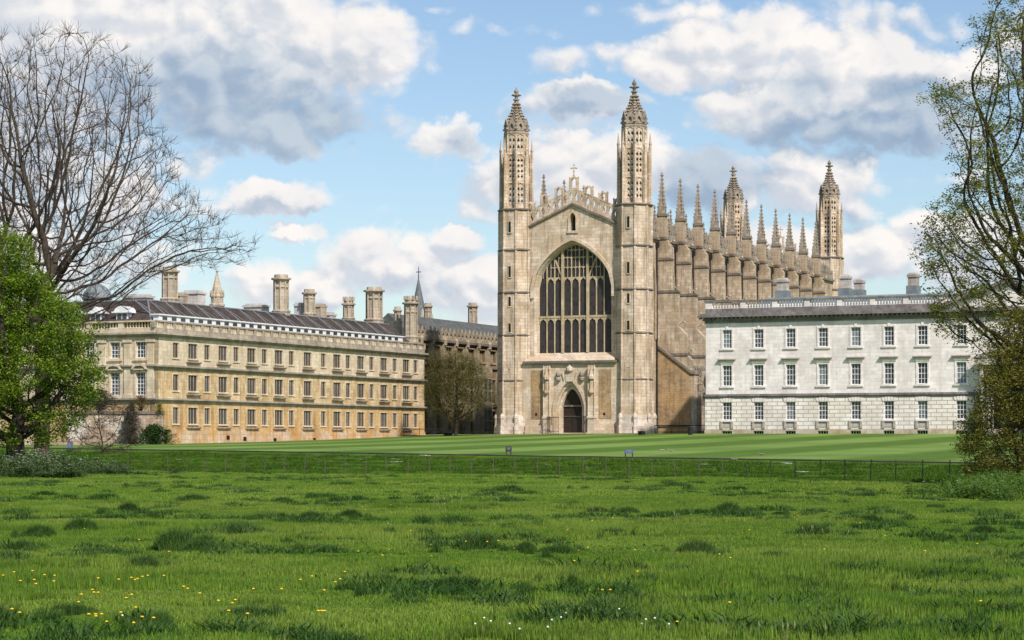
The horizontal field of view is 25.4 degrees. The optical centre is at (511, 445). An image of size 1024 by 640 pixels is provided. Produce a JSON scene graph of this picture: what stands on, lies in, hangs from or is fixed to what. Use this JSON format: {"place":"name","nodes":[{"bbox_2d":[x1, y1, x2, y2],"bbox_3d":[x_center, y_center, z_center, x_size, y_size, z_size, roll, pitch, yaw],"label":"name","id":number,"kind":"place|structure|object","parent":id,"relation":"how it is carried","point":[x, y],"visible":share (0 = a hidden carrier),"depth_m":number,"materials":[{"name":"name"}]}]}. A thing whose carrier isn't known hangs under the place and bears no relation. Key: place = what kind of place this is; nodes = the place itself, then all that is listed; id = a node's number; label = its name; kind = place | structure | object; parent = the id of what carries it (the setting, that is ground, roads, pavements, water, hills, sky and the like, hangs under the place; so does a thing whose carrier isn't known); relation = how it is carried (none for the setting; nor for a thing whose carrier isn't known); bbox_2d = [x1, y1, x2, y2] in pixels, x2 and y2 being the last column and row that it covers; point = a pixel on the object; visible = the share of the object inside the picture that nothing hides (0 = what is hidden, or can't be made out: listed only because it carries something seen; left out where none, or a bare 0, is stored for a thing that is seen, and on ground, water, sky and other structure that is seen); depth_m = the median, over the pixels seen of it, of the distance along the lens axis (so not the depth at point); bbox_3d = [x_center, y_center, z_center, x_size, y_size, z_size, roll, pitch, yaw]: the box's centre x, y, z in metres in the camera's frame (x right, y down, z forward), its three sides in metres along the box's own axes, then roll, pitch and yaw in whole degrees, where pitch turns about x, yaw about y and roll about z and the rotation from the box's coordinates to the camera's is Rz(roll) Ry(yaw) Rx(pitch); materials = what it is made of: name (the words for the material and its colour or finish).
{"place":"outdoors","nodes":[
{"label":"outdoors","id":0,"kind":"place"},
{"bbox_2d":[0,448,1014,479],"bbox_3d":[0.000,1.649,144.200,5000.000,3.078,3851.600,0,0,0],"label":"river bank","id":1,"kind":"structure","parent":0,"point":[393,464],"depth_m":154.86,"materials":[{"name":"green plant"}]},
{"bbox_2d":[0,447,1012,463],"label":"edging","id":2,"kind":"object","parent":1,"relation":"on","point":[528,455],"visible":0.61,"depth_m":153.85,"materials":[{"name":"green plant"}]},
{"bbox_2d":[0,0,1023,328],"label":"sky","id":3,"kind":"structure","parent":0,"point":[361,138],"materials":[{"name":"blue"}]},
{"bbox_2d":[0,470,1023,639],"bbox_3d":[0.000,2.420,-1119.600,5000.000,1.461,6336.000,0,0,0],"label":"meadow","id":4,"kind":"structure","parent":0,"point":[85,616],"depth_m":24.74,"materials":[{"name":"plant"}]},
{"bbox_2d":[0,540,39,550],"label":"grass tussock","id":5,"kind":"object","parent":4,"relation":"on","point":[15,545],"depth_m":36.60,"materials":[{"name":"green plant"}]},
{"bbox_2d":[19,522,59,536],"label":"grass tussock","id":6,"kind":"object","parent":4,"relation":"on","point":[42,528],"depth_m":42.63,"materials":[{"name":"green plant"}]},
{"bbox_2d":[0,218,116,460],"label":"leafy tree","id":7,"kind":"object","parent":4,"relation":"on","point":[15,281],"visible":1,"depth_m":137.10,"materials":[{"name":"green plant"}]},
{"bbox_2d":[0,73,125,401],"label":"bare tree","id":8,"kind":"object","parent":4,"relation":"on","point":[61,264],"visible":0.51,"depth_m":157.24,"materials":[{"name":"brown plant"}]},
{"bbox_2d":[58,514,99,530],"bbox_3d":[-8.585,1.557,44.973,0.930,0.430,0.628,0,0,11],"label":"grass tussock","id":9,"kind":"object","parent":4,"relation":"on","point":[80,523],"depth_m":44.89,"materials":[{"name":"green plant"}]},
{"bbox_2d":[0,448,185,477],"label":"cow parsley","id":10,"kind":"object","parent":4,"relation":"on","point":[40,464],"visible":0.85,"depth_m":123.24,"materials":[{"name":"green plant"}]},
{"bbox_2d":[0,19,264,457],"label":"bare tree","id":11,"kind":"object","parent":4,"relation":"on","point":[46,249],"visible":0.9,"depth_m":148.91,"materials":[{"name":"brown plant"}]},
{"bbox_2d":[126,553,163,568],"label":"grass tussock","id":12,"kind":"object","parent":4,"relation":"on","point":[146,559],"depth_m":31.36,"materials":[{"name":"green plant"}]},
{"bbox_2d":[143,609,176,626],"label":"grass tussock","id":13,"kind":"object","parent":4,"relation":"on","point":[157,616],"depth_m":21.56,"materials":[{"name":"green plant"}]},
{"bbox_2d":[146,523,197,550],"bbox_3d":[-5.485,1.515,37.515,1.030,0.504,0.717,0,0,-35],"label":"grass tussock","id":14,"kind":"object","parent":4,"relation":"on","point":[171,537],"depth_m":37.37,"materials":[{"name":"green plant"}]},
{"bbox_2d":[172,537,222,551],"bbox_3d":[-5.048,1.608,36.500,0.968,0.309,0.562,0,0,28],"label":"grass tussock","id":15,"kind":"object","parent":4,"relation":"on","point":[194,544],"depth_m":36.39,"materials":[{"name":"green plant"}]},
{"bbox_2d":[216,520,264,534],"bbox_3d":[-5.272,1.599,43.771,1.177,0.369,1.744,0,0,-4],"label":"grass tussock","id":16,"kind":"object","parent":4,"relation":"on","point":[235,528],"depth_m":43.44,"materials":[{"name":"green plant"}]},
{"bbox_2d":[211,605,280,617],"bbox_3d":[-2.705,1.687,22.975,0.973,0.170,0.657,0,0,2],"label":"grass tussock","id":17,"kind":"object","parent":4,"relation":"on","point":[260,611],"depth_m":22.92,"materials":[{"name":"green plant"}]},
{"bbox_2d":[338,509,367,517],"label":"grass tussock","id":18,"kind":"object","parent":4,"relation":"on","point":[347,512],"depth_m":54.41,"materials":[{"name":"green plant"}]},
{"bbox_2d":[409,514,439,525],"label":"grass tussock","id":19,"kind":"object","parent":4,"relation":"on","point":[421,519],"depth_m":48.92,"materials":[{"name":"green plant"}]},
{"bbox_2d":[425,573,481,590],"bbox_3d":[-0.662,1.650,27.317,0.732,0.259,1.261,0,0,38],"label":"grass tussock","id":20,"kind":"object","parent":4,"relation":"on","point":[461,579],"depth_m":27.20,"materials":[{"name":"green plant"}]},
{"bbox_2d":[449,530,500,549],"bbox_3d":[-0.620,1.589,38.056,1.044,0.354,0.727,0,0,36],"label":"grass tussock","id":21,"kind":"object","parent":4,"relation":"on","point":[479,542],"depth_m":37.87,"materials":[{"name":"green plant"}]},
{"bbox_2d":[2,478,981,623],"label":"dandelions","id":22,"kind":"object","parent":4,"relation":"on","point":[95,614],"visible":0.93,"depth_m":24.28,"materials":[{"name":"yellow plant"}]},
{"bbox_2d":[0,513,1022,639],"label":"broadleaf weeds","id":23,"kind":"object","parent":4,"relation":"on","point":[652,550],"visible":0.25,"depth_m":38.11,"materials":[{"name":"green plant"}]},
{"bbox_2d":[0,469,1023,501],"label":"meadow grass","id":24,"kind":"structure","parent":4,"relation":"on","point":[442,482],"depth_m":92.87,"materials":[{"name":"green plant"}]},
{"bbox_2d":[128,456,1002,479],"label":"estate fence","id":25,"kind":"object","parent":4,"relation":"on","point":[699,465],"visible":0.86,"depth_m":125.71,"materials":[{"name":"metal"}]},
{"bbox_2d":[672,536,718,553],"bbox_3d":[2.961,1.604,35.958,0.954,0.381,0.554,0,0,-8],"label":"grass tussock","id":26,"kind":"object","parent":4,"relation":"on","point":[693,546],"depth_m":35.88,"materials":[{"name":"green plant"}]},
{"bbox_2d":[713,501,742,510],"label":"grass tussock","id":27,"kind":"object","parent":4,"relation":"on","point":[730,505],"depth_m":57.90,"materials":[{"name":"green plant"}]},
{"bbox_2d":[793,522,834,534],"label":"grass tussock","id":28,"kind":"object","parent":4,"relation":"on","point":[816,529],"depth_m":43.60,"materials":[{"name":"green plant"}]},
{"bbox_2d":[901,465,1023,499],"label":"rank weeds","id":29,"kind":"object","parent":4,"relation":"on","point":[986,485],"visible":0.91,"depth_m":76.09,"materials":[{"name":"green plant"}]},
{"bbox_2d":[907,0,1023,384],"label":"leafing tree","id":30,"kind":"object","parent":4,"relation":"on","point":[995,164],"visible":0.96,"depth_m":103.04,"materials":[{"name":"green plant"}]},
{"bbox_2d":[966,524,999,532],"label":"grass tussock","id":31,"kind":"object","parent":4,"relation":"on","point":[980,528],"depth_m":45.10,"materials":[{"name":"green plant"}]},
{"bbox_2d":[950,301,1023,477],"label":"dense bush","id":32,"kind":"object","parent":4,"relation":"on","point":[1008,432],"visible":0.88,"depth_m":99.07,"materials":[{"name":"green plant"}]},
{"bbox_2d":[1,433,1023,462],"bbox_3d":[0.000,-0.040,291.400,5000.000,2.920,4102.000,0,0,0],"label":"lawn","id":33,"kind":"structure","parent":0,"point":[908,447],"depth_m":194.68,"materials":[{"name":"green plant"}]},
{"bbox_2d":[0,440,85,444],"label":"wall","id":34,"kind":"structure","parent":33,"relation":"on","point":[59,442],"depth_m":214.80,"materials":[{"name":"beige stone"}]},
{"bbox_2d":[63,389,142,456],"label":"bare bush","id":35,"kind":"object","parent":33,"relation":"on","point":[100,412],"visible":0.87,"depth_m":157.94,"materials":[{"name":"brown plant"}]},
{"bbox_2d":[67,411,164,443],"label":"garden wall","id":36,"kind":"structure","parent":33,"relation":"on","point":[149,417],"depth_m":235.70,"materials":[{"name":"beige stone"}]},
{"bbox_2d":[85,389,118,410],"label":"wall top shrub","id":37,"kind":"object","parent":36,"relation":"on","point":[102,407],"visible":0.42,"depth_m":236.28,"materials":[{"name":"green plant"}]},
{"bbox_2d":[127,394,150,410],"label":"creeper","id":38,"kind":"object","parent":36,"relation":"on","point":[140,403],"visible":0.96,"depth_m":236.86,"materials":[{"name":"brown plant"}]},
{"bbox_2d":[118,401,142,443],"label":"conifer shrub","id":39,"kind":"object","parent":33,"relation":"on","point":[128,419],"visible":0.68,"depth_m":233.70,"materials":[{"name":"green plant"}]},
{"bbox_2d":[135,422,179,444],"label":"laurel bush","id":40,"kind":"object","parent":33,"relation":"on","point":[155,433],"visible":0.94,"depth_m":232.68,"materials":[{"name":"green plant"}]},
{"bbox_2d":[0,267,428,443],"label":"ketton stone range","id":41,"kind":"structure","parent":33,"relation":"on","point":[200,370],"depth_m":260.37,"materials":[{"name":"beige stone"}]},
{"bbox_2d":[112,342,119,357],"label":"sash window","id":42,"kind":"structure","parent":41,"relation":"in","point":[115,346],"depth_m":242.48,"materials":[{"name":"white paint"}]},
{"bbox_2d":[112,373,119,394],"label":"sash window","id":43,"kind":"structure","parent":41,"relation":"in","point":[116,380],"depth_m":242.48,"materials":[{"name":"white paint"}]},
{"bbox_2d":[137,342,144,357],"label":"sash window","id":44,"kind":"structure","parent":41,"relation":"in","point":[140,345],"depth_m":241.07,"materials":[{"name":"grey glass"}]},
{"bbox_2d":[137,372,144,394],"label":"sash window","id":45,"kind":"structure","parent":41,"relation":"in","point":[140,376],"depth_m":241.07,"materials":[{"name":"white paint"}]},
{"bbox_2d":[172,373,179,391],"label":"window","id":46,"kind":"structure","parent":41,"relation":"in","point":[174,377],"depth_m":243.49,"materials":[{"name":"stone"}]},
{"bbox_2d":[172,406,179,424],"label":"window","id":47,"kind":"structure","parent":41,"relation":"in","point":[174,408],"depth_m":243.49,"materials":[{"name":"stone"}]},
{"bbox_2d":[186,342,201,364],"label":"window","id":48,"kind":"structure","parent":41,"relation":"in","point":[192,348],"depth_m":246.54,"materials":[{"name":"stone"}]},
{"bbox_2d":[186,374,201,396],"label":"window","id":49,"kind":"structure","parent":41,"relation":"in","point":[192,380],"depth_m":246.54,"materials":[{"name":"stone"}]},
{"bbox_2d":[186,406,201,429],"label":"window","id":50,"kind":"structure","parent":41,"relation":"in","point":[192,412],"depth_m":246.54,"materials":[{"name":"stone"}]},
{"bbox_2d":[204,407,210,425],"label":"window","id":51,"kind":"structure","parent":41,"relation":"in","point":[206,409],"depth_m":249.08,"materials":[{"name":"stone"}]},
{"bbox_2d":[216,345,231,366],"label":"window","id":52,"kind":"structure","parent":41,"relation":"in","point":[221,348],"depth_m":251.96,"materials":[{"name":"stone"}]},
{"bbox_2d":[216,375,231,397],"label":"window","id":53,"kind":"structure","parent":41,"relation":"in","point":[221,379],"depth_m":251.96,"materials":[{"name":"stone"}]},
{"bbox_2d":[216,407,231,429],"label":"window","id":54,"kind":"structure","parent":41,"relation":"in","point":[221,410],"depth_m":251.96,"materials":[{"name":"stone"}]},
{"bbox_2d":[245,347,259,367],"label":"window","id":55,"kind":"structure","parent":41,"relation":"in","point":[250,350],"depth_m":257.43,"materials":[{"name":"stone"}]},
{"bbox_2d":[245,377,259,398],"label":"window","id":56,"kind":"structure","parent":41,"relation":"in","point":[250,380],"depth_m":257.43,"materials":[{"name":"stone"}]},
{"bbox_2d":[245,408,259,429],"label":"window","id":57,"kind":"structure","parent":41,"relation":"in","point":[250,411],"depth_m":257.43,"materials":[{"name":"stone"}]},
{"bbox_2d":[273,349,286,369],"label":"window","id":58,"kind":"structure","parent":41,"relation":"in","point":[277,352],"depth_m":262.95,"materials":[{"name":"stone"}]},
{"bbox_2d":[273,378,286,399],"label":"window","id":59,"kind":"structure","parent":41,"relation":"in","point":[278,382],"depth_m":262.76,"materials":[{"name":"stone"}]},
{"bbox_2d":[273,409,286,430],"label":"window","id":60,"kind":"structure","parent":41,"relation":"in","point":[277,412],"depth_m":262.92,"materials":[{"name":"stone"}]},
{"bbox_2d":[302,351,315,370],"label":"window","id":61,"kind":"structure","parent":41,"relation":"in","point":[307,355],"depth_m":268.73,"materials":[{"name":"stone"}]},
{"bbox_2d":[302,380,315,400],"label":"window","id":62,"kind":"structure","parent":41,"relation":"in","point":[307,384],"depth_m":268.73,"materials":[{"name":"stone"}]},
{"bbox_2d":[302,410,315,430],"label":"window","id":63,"kind":"structure","parent":41,"relation":"in","point":[307,414],"depth_m":268.73,"materials":[{"name":"stone"}]},
{"bbox_2d":[331,353,344,372],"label":"window","id":64,"kind":"structure","parent":41,"relation":"in","point":[336,358],"depth_m":274.97,"materials":[{"name":"stone"}]},
{"bbox_2d":[331,381,344,401],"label":"window","id":65,"kind":"structure","parent":41,"relation":"in","point":[336,386],"depth_m":274.97,"materials":[{"name":"stone"}]},
{"bbox_2d":[331,410,344,430],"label":"window","id":66,"kind":"structure","parent":41,"relation":"in","point":[336,414],"depth_m":275.04,"materials":[{"name":"stone"}]},
{"bbox_2d":[355,355,367,373],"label":"window","id":67,"kind":"structure","parent":41,"relation":"in","point":[360,359],"depth_m":280.60,"materials":[{"name":"stone"}]},
{"bbox_2d":[355,383,367,402],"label":"window","id":68,"kind":"structure","parent":41,"relation":"in","point":[360,386],"depth_m":280.60,"materials":[{"name":"stone"}]},
{"bbox_2d":[355,411,367,430],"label":"window","id":69,"kind":"structure","parent":41,"relation":"in","point":[360,414],"depth_m":280.60,"materials":[{"name":"stone"}]},
{"bbox_2d":[379,357,390,375],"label":"window","id":70,"kind":"structure","parent":41,"relation":"in","point":[383,360],"depth_m":285.99,"materials":[{"name":"stone"}]},
{"bbox_2d":[379,384,390,403],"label":"window","id":71,"kind":"structure","parent":41,"relation":"in","point":[383,387],"depth_m":285.99,"materials":[{"name":"stone"}]},
{"bbox_2d":[379,412,390,431],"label":"window","id":72,"kind":"structure","parent":41,"relation":"in","point":[383,415],"depth_m":285.99,"materials":[{"name":"stone"}]},
{"bbox_2d":[401,358,412,376],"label":"window","id":73,"kind":"structure","parent":41,"relation":"in","point":[405,362],"depth_m":291.35,"materials":[{"name":"stone"}]},
{"bbox_2d":[401,385,412,403],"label":"window","id":74,"kind":"structure","parent":41,"relation":"in","point":[405,388],"depth_m":291.35,"materials":[{"name":"stone"}]},
{"bbox_2d":[401,412,412,431],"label":"window","id":75,"kind":"structure","parent":41,"relation":"in","point":[405,417],"depth_m":291.35,"materials":[{"name":"stone"}]},
{"bbox_2d":[209,270,224,306],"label":"stone spirelet","id":76,"kind":"object","parent":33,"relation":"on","point":[216,294],"visible":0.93,"depth_m":299.43,"materials":[{"name":"beige stone"}]},
{"bbox_2d":[415,267,433,317],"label":"distant spire","id":77,"kind":"structure","parent":33,"relation":"on","point":[418,293],"depth_m":429.34,"materials":[{"name":"grey stone"}]},
{"bbox_2d":[383,296,497,434],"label":"gothic range","id":78,"kind":"structure","parent":33,"relation":"on","point":[472,337],"depth_m":323.61,"materials":[{"name":"brown stone"}]},
{"bbox_2d":[418,347,499,435],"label":"lawn tree","id":79,"kind":"object","parent":33,"relation":"on","point":[452,379],"visible":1,"depth_m":281.18,"materials":[{"name":"green plant"}]},
{"bbox_2d":[494,79,843,434],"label":"chapel","id":80,"kind":"structure","parent":33,"relation":"on","point":[601,326],"depth_m":288.91,"materials":[{"name":"stone"}]},
{"bbox_2d":[563,389,581,432],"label":"door","id":81,"kind":"structure","parent":80,"relation":"in","point":[572,406],"depth_m":287.67,"materials":[{"name":"brown wood"}]},
{"bbox_2d":[539,245,610,352],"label":"west window","id":82,"kind":"structure","parent":80,"relation":"in","point":[575,316],"depth_m":288.31,"materials":[{"name":"glass"}]},
{"bbox_2d":[697,273,1023,433],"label":"classical range","id":83,"kind":"structure","parent":33,"relation":"on","point":[848,359],"depth_m":261.84,"materials":[{"name":"stone"}]},
{"bbox_2d":[717,359,735,387],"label":"window","id":84,"kind":"structure","parent":83,"relation":"in","point":[726,371],"depth_m":267.36,"materials":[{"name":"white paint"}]},
{"bbox_2d":[720,326,733,349],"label":"window","id":85,"kind":"structure","parent":83,"relation":"in","point":[726,333],"depth_m":267.36,"materials":[{"name":"white paint"}]},
{"bbox_2d":[720,398,733,427],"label":"window","id":86,"kind":"structure","parent":83,"relation":"in","point":[727,422],"depth_m":267.29,"materials":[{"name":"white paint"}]},
{"bbox_2d":[751,326,765,349],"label":"window","id":87,"kind":"structure","parent":83,"relation":"in","point":[759,331],"depth_m":265.79,"materials":[{"name":"white paint"}]},
{"bbox_2d":[749,358,767,387],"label":"window","id":88,"kind":"structure","parent":83,"relation":"in","point":[759,363],"depth_m":265.73,"materials":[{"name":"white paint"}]},
{"bbox_2d":[752,398,765,427],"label":"window","id":89,"kind":"structure","parent":83,"relation":"in","point":[758,422],"depth_m":265.73,"materials":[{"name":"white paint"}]},
{"bbox_2d":[783,325,797,348],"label":"window","id":90,"kind":"structure","parent":83,"relation":"in","point":[791,332],"depth_m":264.24,"materials":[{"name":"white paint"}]},
{"bbox_2d":[781,358,799,386],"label":"window","id":91,"kind":"structure","parent":83,"relation":"in","point":[791,369],"depth_m":264.18,"materials":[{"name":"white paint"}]},
{"bbox_2d":[783,397,797,427],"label":"window","id":92,"kind":"structure","parent":83,"relation":"in","point":[790,422],"depth_m":264.11,"materials":[{"name":"white paint"}]},
{"bbox_2d":[813,357,831,386],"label":"window","id":93,"kind":"structure","parent":83,"relation":"in","point":[823,363],"depth_m":262.57,"materials":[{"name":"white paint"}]},
{"bbox_2d":[815,324,830,348],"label":"window","id":94,"kind":"structure","parent":83,"relation":"in","point":[823,332],"depth_m":262.63,"materials":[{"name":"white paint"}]},
{"bbox_2d":[816,397,829,427],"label":"window","id":95,"kind":"structure","parent":83,"relation":"in","point":[823,406],"depth_m":262.57,"materials":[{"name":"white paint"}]},
{"bbox_2d":[848,323,862,347],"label":"window","id":96,"kind":"structure","parent":83,"relation":"in","point":[856,329],"depth_m":261.10,"materials":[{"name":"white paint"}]},
{"bbox_2d":[846,357,864,386],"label":"window","id":97,"kind":"structure","parent":83,"relation":"in","point":[856,368],"depth_m":261.04,"materials":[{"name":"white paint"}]},
{"bbox_2d":[849,397,862,427],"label":"window","id":98,"kind":"structure","parent":83,"relation":"in","point":[856,405],"depth_m":260.97,"materials":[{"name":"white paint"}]},
{"bbox_2d":[879,356,897,385],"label":"window","id":99,"kind":"structure","parent":83,"relation":"in","point":[890,361],"depth_m":259.38,"materials":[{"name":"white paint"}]},
{"bbox_2d":[881,396,895,427],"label":"window","id":100,"kind":"structure","parent":83,"relation":"in","point":[889,405],"depth_m":259.38,"materials":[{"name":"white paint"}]},
{"bbox_2d":[881,323,896,346],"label":"window","id":101,"kind":"structure","parent":83,"relation":"in","point":[890,332],"depth_m":259.51,"materials":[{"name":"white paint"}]},
{"bbox_2d":[912,356,931,385],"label":"window","id":102,"kind":"structure","parent":83,"relation":"in","point":[922,369],"depth_m":257.87,"materials":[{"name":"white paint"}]},
{"bbox_2d":[915,322,929,346],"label":"window","id":103,"kind":"structure","parent":83,"relation":"in","point":[922,330],"depth_m":257.93,"materials":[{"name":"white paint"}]},
{"bbox_2d":[915,396,929,427],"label":"window","id":104,"kind":"structure","parent":83,"relation":"in","point":[922,403],"depth_m":257.81,"materials":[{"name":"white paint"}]},
{"bbox_2d":[953,322,968,345],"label":"window","id":105,"kind":"structure","parent":83,"relation":"in","point":[964,325],"depth_m":256.05,"materials":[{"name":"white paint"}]},
{"bbox_2d":[951,355,970,385],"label":"window","id":106,"kind":"structure","parent":83,"relation":"in","point":[961,363],"depth_m":256.05,"materials":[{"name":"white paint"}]},
{"bbox_2d":[954,396,968,427],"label":"window","id":107,"kind":"structure","parent":83,"relation":"in","point":[961,404],"depth_m":256.05,"materials":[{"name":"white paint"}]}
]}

